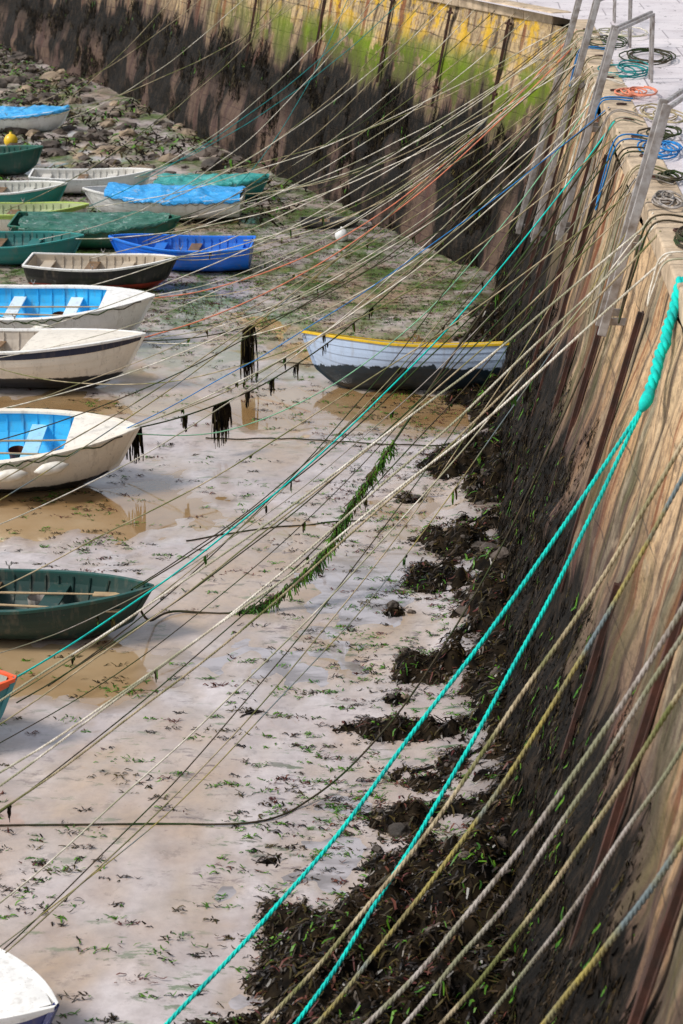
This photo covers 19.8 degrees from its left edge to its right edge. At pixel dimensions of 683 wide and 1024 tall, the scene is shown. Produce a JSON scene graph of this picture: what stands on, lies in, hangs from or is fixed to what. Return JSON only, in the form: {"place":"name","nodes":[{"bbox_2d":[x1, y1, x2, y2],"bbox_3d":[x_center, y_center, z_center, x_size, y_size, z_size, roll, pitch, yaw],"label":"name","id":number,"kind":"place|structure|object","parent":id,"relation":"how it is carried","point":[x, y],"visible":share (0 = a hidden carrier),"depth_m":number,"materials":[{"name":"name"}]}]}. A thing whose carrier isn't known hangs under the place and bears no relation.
{"place":"outdoors","nodes":[
{"label":"outdoors","id":0,"kind":"place"},
{"bbox_2d":[0,270,469,1009],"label":"water","id":1,"kind":"structure","parent":0,"point":[138,498],"depth_m":29.22,"materials":[{"name":"liquid"}]},
{"bbox_2d":[0,670,17,718],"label":"orange dinghy","id":2,"kind":"object","parent":1,"relation":"on","point":[8,680],"visible":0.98,"depth_m":22.19,"materials":[{"name":"paint"}]},
{"bbox_2d":[0,948,59,1023],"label":"sailing dinghy","id":3,"kind":"object","parent":1,"relation":"on","point":[27,995],"visible":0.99,"depth_m":16.41,"materials":[{"name":"paint"}]},
{"bbox_2d":[0,407,139,491],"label":"open dinghy","id":4,"kind":"object","parent":1,"relation":"on","point":[102,455],"visible":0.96,"depth_m":30.85,"materials":[{"name":"paint"}]},
{"bbox_2d":[0,323,145,387],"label":"open dinghy","id":5,"kind":"object","parent":1,"relation":"on","point":[80,361],"visible":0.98,"depth_m":36.09,"materials":[{"name":"paint"}]},
{"bbox_2d":[0,561,153,639],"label":"green dinghy","id":6,"kind":"object","parent":1,"relation":"on","point":[39,604],"visible":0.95,"depth_m":25.28,"materials":[{"name":"paint"}]},
{"bbox_2d":[0,280,154,330],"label":"open dinghy","id":7,"kind":"object","parent":1,"relation":"on","point":[44,305],"visible":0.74,"depth_m":39.62,"materials":[{"name":"paint"}]},
{"bbox_2d":[300,330,508,389],"bbox_3d":[1.228,-2.803,36.574,4.028,1.112,1.569,1,6,4],"label":"rowing boat","id":8,"kind":"object","parent":1,"relation":"on","point":[343,356],"visible":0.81,"depth_m":36.03,"materials":[{"name":"paint"}]},
{"bbox_2d":[0,24,682,1023],"bbox_3d":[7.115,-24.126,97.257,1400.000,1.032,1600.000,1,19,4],"label":"mud ground","id":9,"kind":"structure","parent":0,"point":[166,866],"depth_m":23.64,"materials":[{"name":"soil"}]},
{"bbox_2d":[0,145,43,174],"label":"green dinghy","id":10,"kind":"object","parent":9,"relation":"on","point":[18,159],"visible":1,"depth_m":57.27,"materials":[{"name":"paint"}]},
{"bbox_2d":[0,177,67,201],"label":"white dinghy","id":11,"kind":"object","parent":9,"relation":"on","point":[17,191],"visible":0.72,"depth_m":52.77,"materials":[{"name":"paint"}]},
{"bbox_2d":[0,105,70,131],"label":"covered dinghy","id":12,"kind":"object","parent":9,"relation":"on","point":[30,117],"visible":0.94,"depth_m":64.49,"materials":[{"name":"paint"}]},
{"bbox_2d":[0,228,83,264],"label":"teal dinghy","id":13,"kind":"object","parent":9,"relation":"on","point":[18,247],"visible":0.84,"depth_m":46.34,"materials":[{"name":"paint"}]},
{"bbox_2d":[0,198,89,230],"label":"lime dinghy","id":14,"kind":"object","parent":9,"relation":"on","point":[7,216],"visible":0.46,"depth_m":50.29,"materials":[{"name":"paint"}]},
{"bbox_2d":[28,165,152,193],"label":"white dinghy","id":15,"kind":"object","parent":9,"relation":"on","point":[98,177],"visible":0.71,"depth_m":54.86,"materials":[{"name":"paint"}]},
{"bbox_2d":[7,209,180,248],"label":"green dinghy","id":16,"kind":"object","parent":9,"relation":"on","point":[146,222],"visible":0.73,"depth_m":47.93,"materials":[{"name":"paint"}]},
{"bbox_2d":[22,249,176,289],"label":"clinker boat","id":17,"kind":"object","parent":9,"relation":"on","point":[40,268],"visible":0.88,"depth_m":43.87,"materials":[{"name":"paint"}]},
{"bbox_2d":[82,182,246,219],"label":"covered dinghy","id":18,"kind":"object","parent":9,"relation":"on","point":[194,200],"visible":0.88,"depth_m":51.03,"materials":[{"name":"paint"}]},
{"bbox_2d":[108,232,255,271],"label":"blue dinghy","id":19,"kind":"object","parent":9,"relation":"on","point":[179,245],"visible":0.75,"depth_m":45.83,"materials":[{"name":"paint"}]},
{"bbox_2d":[0,44,385,229],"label":"rocks","id":20,"kind":"object","parent":9,"relation":"on","point":[147,133],"visible":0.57,"depth_m":63.26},
{"bbox_2d":[153,173,269,199],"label":"teal dinghy","id":21,"kind":"object","parent":9,"relation":"on","point":[184,179],"visible":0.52,"depth_m":53.69,"materials":[{"name":"paint"}]},
{"bbox_2d":[0,176,501,1023],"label":"scattered seaweed","id":22,"kind":"object","parent":9,"relation":"on","point":[224,782],"visible":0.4,"depth_m":28.43,"materials":[{"name":"plant"}]},
{"bbox_2d":[0,46,518,1023],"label":"rock rubble","id":23,"kind":"object","parent":9,"relation":"on","point":[400,828],"visible":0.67,"depth_m":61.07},
{"bbox_2d":[7,94,555,821],"bbox_3d":[-0.692,-3.240,32.321,7.709,4.934,28.294,1,19,4],"label":"hanging seaweed","id":24,"kind":"object","parent":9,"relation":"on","point":[221,416],"visible":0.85,"depth_m":26.90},
{"bbox_2d":[0,0,567,272],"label":"harbour wall","id":25,"kind":"structure","parent":9,"relation":"on","point":[287,33],"depth_m":53.93,"materials":[{"name":"concrete"}]},
{"bbox_2d":[14,0,516,266],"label":"seaweed","id":26,"kind":"object","parent":25,"relation":"attached to","point":[403,134],"visible":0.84,"depth_m":56.67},
{"bbox_2d":[186,0,511,111],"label":"steel rails","id":27,"kind":"object","parent":25,"relation":"attached to","point":[435,86],"visible":0.95,"depth_m":51.27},
{"bbox_2d":[427,0,571,24],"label":"coping","id":28,"kind":"object","parent":25,"relation":"on","point":[503,10],"visible":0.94,"depth_m":45.29,"materials":[{"name":"stone"}]},
{"bbox_2d":[39,0,451,239],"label":"mooring rope","id":29,"kind":"object","parent":28,"relation":"attached to","point":[261,150],"visible":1,"depth_m":47.64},
{"bbox_2d":[142,0,442,242],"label":"mooring rope","id":30,"kind":"object","parent":28,"relation":"attached to","point":[310,138],"visible":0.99,"depth_m":47.65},
{"bbox_2d":[89,15,530,258],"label":"mooring rope","id":31,"kind":"object","parent":28,"relation":"attached to","point":[327,165],"visible":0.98,"depth_m":44.49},
{"bbox_2d":[151,13,514,241],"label":"mooring rope","id":32,"kind":"object","parent":28,"relation":"attached to","point":[344,144],"visible":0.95,"depth_m":45.68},
{"bbox_2d":[0,368,584,825],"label":"mooring rope","id":33,"kind":"object","parent":9,"relation":"on","point":[384,728],"visible":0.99,"depth_m":21.67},
{"bbox_2d":[299,212,359,227],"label":"boat","id":34,"kind":"object","parent":9,"relation":"on","point":[332,220],"visible":0.79,"depth_m":50.56,"materials":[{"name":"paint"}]},
{"bbox_2d":[492,176,661,1023],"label":"seaweed","id":35,"kind":"object","parent":9,"relation":"on","point":[516,785],"visible":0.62,"depth_m":19.66,"materials":[{"name":"plant"}]},
{"bbox_2d":[493,25,682,1023],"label":"quay wall","id":36,"kind":"structure","parent":9,"relation":"on","point":[643,614],"depth_m":18.08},
{"bbox_2d":[515,0,615,233],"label":"quay ladder","id":37,"kind":"object","parent":36,"relation":"attached to","point":[520,224],"visible":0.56,"depth_m":39.64,"materials":[{"name":"metal"}]},
{"bbox_2d":[530,0,632,242],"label":"quay ladder","id":38,"kind":"object","parent":36,"relation":"attached to","point":[578,69],"visible":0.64,"depth_m":34.88,"materials":[{"name":"metal"}]},
{"bbox_2d":[511,88,682,1023],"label":"steel rails","id":39,"kind":"object","parent":36,"relation":"attached to","point":[657,956],"visible":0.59,"depth_m":17.68,"materials":[{"name":"metal"}]},
{"bbox_2d":[555,11,654,240],"bbox_3d":[4.207,-6.192,31.115,0.928,3.219,3.447,7,21,19],"label":"quay ladder","id":40,"kind":"object","parent":36,"relation":"attached to","point":[563,226],"visible":0.79,"depth_m":29.87,"materials":[{"name":"metal"}]},
{"bbox_2d":[572,19,682,326],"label":"coping","id":41,"kind":"object","parent":36,"relation":"on","point":[662,243],"visible":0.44,"depth_m":24.16,"materials":[{"name":"stone"}]},
{"bbox_2d":[0,33,566,499],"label":"mooring rope","id":42,"kind":"object","parent":41,"relation":"attached to","point":[292,295],"visible":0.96,"depth_m":32.12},
{"bbox_2d":[0,34,578,480],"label":"mooring rope","id":43,"kind":"object","parent":41,"relation":"attached to","point":[296,290],"visible":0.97,"depth_m":33.24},
{"bbox_2d":[0,48,579,357],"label":"mooring rope","id":44,"kind":"object","parent":41,"relation":"attached to","point":[316,242],"visible":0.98,"depth_m":36.63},
{"bbox_2d":[0,68,587,524],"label":"mooring rope","id":45,"kind":"object","parent":41,"relation":"attached to","point":[302,350],"visible":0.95,"depth_m":31.16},
{"bbox_2d":[0,78,592,439],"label":"mooring rope","id":46,"kind":"object","parent":41,"relation":"attached to","point":[311,299],"visible":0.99,"depth_m":31.67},
{"bbox_2d":[5,101,590,407],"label":"mooring rope","id":47,"kind":"object","parent":41,"relation":"attached to","point":[319,286],"visible":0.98,"depth_m":31.41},
{"bbox_2d":[11,69,592,407],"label":"mooring rope","id":48,"kind":"object","parent":41,"relation":"attached to","point":[325,265],"visible":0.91,"depth_m":33.59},
{"bbox_2d":[0,148,609,742],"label":"mooring rope","id":49,"kind":"object","parent":41,"relation":"attached to","point":[314,512],"visible":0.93,"depth_m":24.08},
{"bbox_2d":[0,109,610,331],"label":"mooring rope","id":50,"kind":"object","parent":41,"relation":"attached to","point":[374,266],"visible":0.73,"depth_m":32.16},
{"bbox_2d":[10,94,603,697],"bbox_3d":[-0.287,-1.930,25.917,0.036,5.626,14.350,14,24,35],"label":"mooring rope","id":51,"kind":"object","parent":41,"relation":"attached to","point":[320,452],"visible":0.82,"depth_m":26.52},
{"bbox_2d":[43,41,575,327],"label":"mooring rope","id":52,"kind":"object","parent":41,"relation":"attached to","point":[325,207],"visible":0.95,"depth_m":38.52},
{"bbox_2d":[0,132,619,384],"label":"mooring rope","id":53,"kind":"object","parent":41,"relation":"attached to","point":[357,318],"visible":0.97,"depth_m":29.99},
{"bbox_2d":[0,210,627,724],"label":"mooring rope","id":54,"kind":"object","parent":41,"relation":"attached to","point":[318,488],"visible":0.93,"depth_m":21.27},
{"bbox_2d":[0,154,629,652],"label":"mooring rope","id":55,"kind":"object","parent":41,"relation":"attached to","point":[354,444],"visible":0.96,"depth_m":24.64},
{"bbox_2d":[3,150,627,949],"bbox_3d":[0.282,-0.324,21.501,0.033,5.726,11.960,13,23,32],"label":"mooring rope","id":56,"kind":"object","parent":41,"relation":"attached to","point":[321,608],"visible":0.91,"depth_m":20.91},
{"bbox_2d":[17,121,614,676],"bbox_3d":[-0.102,-1.709,24.972,10.791,5.448,0.042,-17,26,-40],"label":"mooring rope","id":57,"kind":"object","parent":41,"relation":"attached to","point":[331,443],"visible":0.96,"depth_m":25.19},
{"bbox_2d":[0,191,631,588],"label":"mooring rope","id":58,"kind":"object","parent":41,"relation":"attached to","point":[324,407],"visible":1,"depth_m":23.23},
{"bbox_2d":[5,170,628,952],"bbox_3d":[0.362,-0.276,20.501,0.035,5.140,11.720,12,23,31],"label":"mooring rope","id":59,"kind":"object","parent":41,"relation":"attached to","point":[317,636],"visible":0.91,"depth_m":19.85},
{"bbox_2d":[48,56,587,686],"bbox_3d":[0.470,-3.061,29.286,0.044,5.727,16.675,10,22,27],"label":"mooring rope","id":60,"kind":"object","parent":41,"relation":"attached to","point":[336,426],"visible":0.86,"depth_m":28.84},
{"bbox_2d":[0,174,637,812],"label":"mooring rope","id":61,"kind":"object","parent":41,"relation":"attached to","point":[332,530],"visible":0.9,"depth_m":21.62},
{"bbox_2d":[16,184,622,702],"bbox_3d":[-0.055,-0.988,22.986,8.099,5.429,0.027,-9,21,-25],"label":"mooring rope","id":62,"kind":"object","parent":41,"relation":"attached to","point":[350,462],"visible":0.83,"depth_m":23.15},
{"bbox_2d":[0,198,647,946],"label":"mooring rope","id":63,"kind":"object","parent":41,"relation":"attached to","point":[326,648],"visible":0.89,"depth_m":19.77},
{"bbox_2d":[83,24,568,208],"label":"mooring rope","id":64,"kind":"object","parent":41,"relation":"attached to","point":[346,137],"visible":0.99,"depth_m":44.88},
{"bbox_2d":[0,212,653,903],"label":"mooring rope","id":65,"kind":"object","parent":41,"relation":"attached to","point":[314,612],"visible":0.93,"depth_m":19.73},
{"bbox_2d":[0,217,655,701],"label":"mooring rope","id":66,"kind":"object","parent":41,"relation":"attached to","point":[330,475],"visible":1,"depth_m":21.05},
{"bbox_2d":[91,27,564,239],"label":"mooring rope","id":67,"kind":"object","parent":41,"relation":"attached to","point":[351,173],"visible":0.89,"depth_m":44.00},
{"bbox_2d":[0,223,657,786],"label":"mooring rope","id":68,"kind":"object","parent":41,"relation":"attached to","point":[346,515],"visible":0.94,"depth_m":20.48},
{"bbox_2d":[0,230,660,811],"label":"mooring rope","id":69,"kind":"object","parent":41,"relation":"attached to","point":[338,544],"visible":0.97,"depth_m":19.94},
{"bbox_2d":[76,57,587,238],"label":"mooring rope","id":70,"kind":"object","parent":41,"relation":"attached to","point":[350,182],"visible":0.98,"depth_m":39.61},
{"bbox_2d":[93,27,575,284],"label":"mooring rope","id":71,"kind":"object","parent":41,"relation":"attached to","point":[343,183],"visible":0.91,"depth_m":41.36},
{"bbox_2d":[0,253,672,772],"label":"mooring rope","id":72,"kind":"object","parent":41,"relation":"attached to","point":[348,527],"visible":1,"depth_m":19.73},
{"bbox_2d":[137,29,567,176],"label":"mooring rope","id":73,"kind":"object","parent":41,"relation":"attached to","point":[374,126],"visible":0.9,"depth_m":45.62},
{"bbox_2d":[140,51,577,427],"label":"mooring rope","id":74,"kind":"object","parent":41,"relation":"attached to","point":[374,304],"visible":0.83,"depth_m":34.53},
{"bbox_2d":[143,65,575,340],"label":"mooring rope","id":75,"kind":"object","parent":41,"relation":"attached to","point":[389,254],"visible":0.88,"depth_m":36.57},
{"bbox_2d":[145,42,576,337],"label":"mooring rope","id":76,"kind":"object","parent":41,"relation":"attached to","point":[363,234],"visible":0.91,"depth_m":37.67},
{"bbox_2d":[137,103,589,435],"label":"mooring rope","id":77,"kind":"object","parent":41,"relation":"attached to","point":[399,335],"visible":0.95,"depth_m":31.55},
{"bbox_2d":[144,64,585,339],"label":"mooring rope","id":78,"kind":"object","parent":41,"relation":"attached to","point":[379,248],"visible":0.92,"depth_m":35.74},
{"bbox_2d":[155,29,576,297],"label":"mooring rope","id":79,"kind":"object","parent":41,"relation":"attached to","point":[367,221],"visible":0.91,"depth_m":39.93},
{"bbox_2d":[142,104,589,343],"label":"mooring rope","id":80,"kind":"object","parent":41,"relation":"attached to","point":[398,270],"visible":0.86,"depth_m":33.43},
{"bbox_2d":[132,123,602,588],"bbox_3d":[0.615,-2.418,26.849,8.505,5.338,0.028,-15,24,-36],"label":"mooring rope","id":81,"kind":"object","parent":41,"relation":"attached to","point":[385,388],"visible":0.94,"depth_m":27.08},
{"bbox_2d":[155,46,579,295],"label":"mooring rope","id":82,"kind":"object","parent":41,"relation":"attached to","point":[375,209],"visible":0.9,"depth_m":38.47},
{"bbox_2d":[127,107,608,427],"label":"mooring rope","id":83,"kind":"object","parent":41,"relation":"attached to","point":[377,282],"visible":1,"depth_m":29.91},
{"bbox_2d":[132,98,605,426],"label":"mooring rope","id":84,"kind":"object","parent":41,"relation":"attached to","point":[373,298],"visible":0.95,"depth_m":30.54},
{"bbox_2d":[166,45,573,257],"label":"mooring rope","id":85,"kind":"object","parent":41,"relation":"attached to","point":[385,184],"visible":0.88,"depth_m":40.73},
{"bbox_2d":[179,40,564,219],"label":"mooring rope","id":86,"kind":"object","parent":41,"relation":"attached to","point":[390,144],"visible":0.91,"depth_m":43.04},
{"bbox_2d":[131,121,615,621],"bbox_3d":[0.615,-1.926,26.453,7.953,6.007,0.637,-11,22,-29],"label":"mooring rope","id":87,"kind":"object","parent":41,"relation":"attached to","point":[457,347],"visible":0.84,"depth_m":27.06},
{"bbox_2d":[136,141,623,588],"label":"mooring rope","id":88,"kind":"object","parent":41,"relation":"attached to","point":[400,384],"visible":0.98,"depth_m":25.73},
{"bbox_2d":[163,78,596,416],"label":"mooring rope","id":89,"kind":"object","parent":41,"relation":"attached to","point":[416,263],"visible":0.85,"depth_m":32.02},
{"bbox_2d":[173,66,592,257],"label":"mooring rope","id":90,"kind":"object","parent":41,"relation":"attached to","point":[410,187],"visible":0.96,"depth_m":37.53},
{"bbox_2d":[174,70,593,298],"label":"mooring rope","id":91,"kind":"object","parent":41,"relation":"attached to","point":[413,216],"visible":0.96,"depth_m":35.63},
{"bbox_2d":[261,438,682,1023],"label":"mooring rope","id":92,"kind":"object","parent":41,"relation":"attached to","point":[485,747],"visible":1,"depth_m":15.39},
{"bbox_2d":[314,473,682,1023],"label":"mooring rope","id":93,"kind":"object","parent":41,"relation":"attached to","point":[512,768],"visible":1,"depth_m":15.09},
{"bbox_2d":[364,603,682,1023],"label":"mooring rope","id":94,"kind":"object","parent":41,"relation":"attached to","point":[559,794],"visible":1,"depth_m":14.03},
{"bbox_2d":[403,631,682,1023],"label":"mooring rope","id":95,"kind":"object","parent":41,"relation":"attached to","point":[584,789],"visible":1,"depth_m":13.78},
{"bbox_2d":[439,683,682,1023],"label":"mooring rope","id":96,"kind":"object","parent":41,"relation":"attached to","point":[614,796],"visible":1,"depth_m":13.55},
{"bbox_2d":[481,742,682,1023],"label":"mooring rope","id":97,"kind":"object","parent":41,"relation":"attached to","point":[637,814],"visible":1,"depth_m":13.14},
{"bbox_2d":[572,109,639,235],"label":"draped rope","id":98,"kind":"object","parent":41,"relation":"hanging from","point":[598,140],"visible":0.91,"depth_m":28.16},
{"bbox_2d":[573,116,644,254],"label":"draped rope","id":99,"kind":"object","parent":41,"relation":"hanging from","point":[585,207],"visible":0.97,"depth_m":27.40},
{"bbox_2d":[541,836,682,1023],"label":"mooring rope","id":100,"kind":"object","parent":41,"relation":"attached to","point":[636,908],"visible":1,"depth_m":12.16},
{"bbox_2d":[587,164,669,313],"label":"draped rope","id":101,"kind":"object","parent":41,"relation":"hanging from","point":[610,229],"visible":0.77,"depth_m":23.69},
{"bbox_2d":[592,174,672,321],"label":"draped rope","id":102,"kind":"object","parent":41,"relation":"hanging from","point":[600,290],"visible":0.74,"depth_m":23.04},
{"bbox_2d":[618,214,682,323],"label":"draped rope","id":103,"kind":"object","parent":41,"relation":"on","point":[631,270],"visible":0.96,"depth_m":20.68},
{"bbox_2d":[637,140,682,159],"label":"rope coil","id":104,"kind":"object","parent":41,"relation":"on","point":[669,145],"visible":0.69,"depth_m":24.97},
{"bbox_2d":[642,276,682,393],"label":"mooring rope","id":105,"kind":"object","parent":41,"relation":"attached to","point":[662,349],"visible":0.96,"depth_m":17.64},
{"bbox_2d":[639,388,654,411],"bbox_3d":[2.687,-0.987,17.252,0.119,0.187,0.220,9,21,23],"label":"rope knot","id":106,"kind":"object","parent":105,"relation":"attached to","point":[647,397],"visible":1,"depth_m":17.20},
{"bbox_2d":[164,410,639,1023],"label":"mooring rope","id":107,"kind":"object","parent":106,"relation":"attached to","point":[388,766],"visible":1,"depth_m":16.64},
{"bbox_2d":[293,411,642,1023],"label":"mooring rope","id":108,"kind":"object","parent":106,"relation":"attached to","point":[462,757],"visible":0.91,"depth_m":16.75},
{"bbox_2d":[651,190,682,208],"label":"rope coil","id":109,"kind":"object","parent":41,"relation":"on","point":[664,194],"visible":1,"depth_m":21.65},
{"bbox_2d":[595,88,682,336],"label":"quay ladder","id":110,"kind":"object","parent":36,"relation":"attached to","point":[643,181],"visible":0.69,"depth_m":21.48,"materials":[{"name":"metal"}]},
{"bbox_2d":[182,295,520,1023],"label":"seaweed bank","id":111,"kind":"structure","parent":0,"point":[289,961],"depth_m":19.25,"materials":[{"name":"plant"}]},
{"bbox_2d":[477,0,682,194],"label":"quay deck","id":112,"kind":"structure","parent":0,"point":[667,82],"depth_m":37.91,"materials":[{"name":"concrete"}]},
{"bbox_2d":[597,60,648,77],"bbox_3d":[4.791,-7.508,33.191,0.918,0.078,2.128,1,19,4],"label":"rope coil","id":113,"kind":"object","parent":112,"relation":"on","point":[620,64],"visible":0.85,"depth_m":33.04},
{"bbox_2d":[618,48,675,64],"bbox_3d":[5.454,-8.139,34.976,1.018,0.074,2.484,1,19,4],"label":"rope coil","id":114,"kind":"object","parent":112,"relation":"on","point":[659,61],"visible":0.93,"depth_m":34.95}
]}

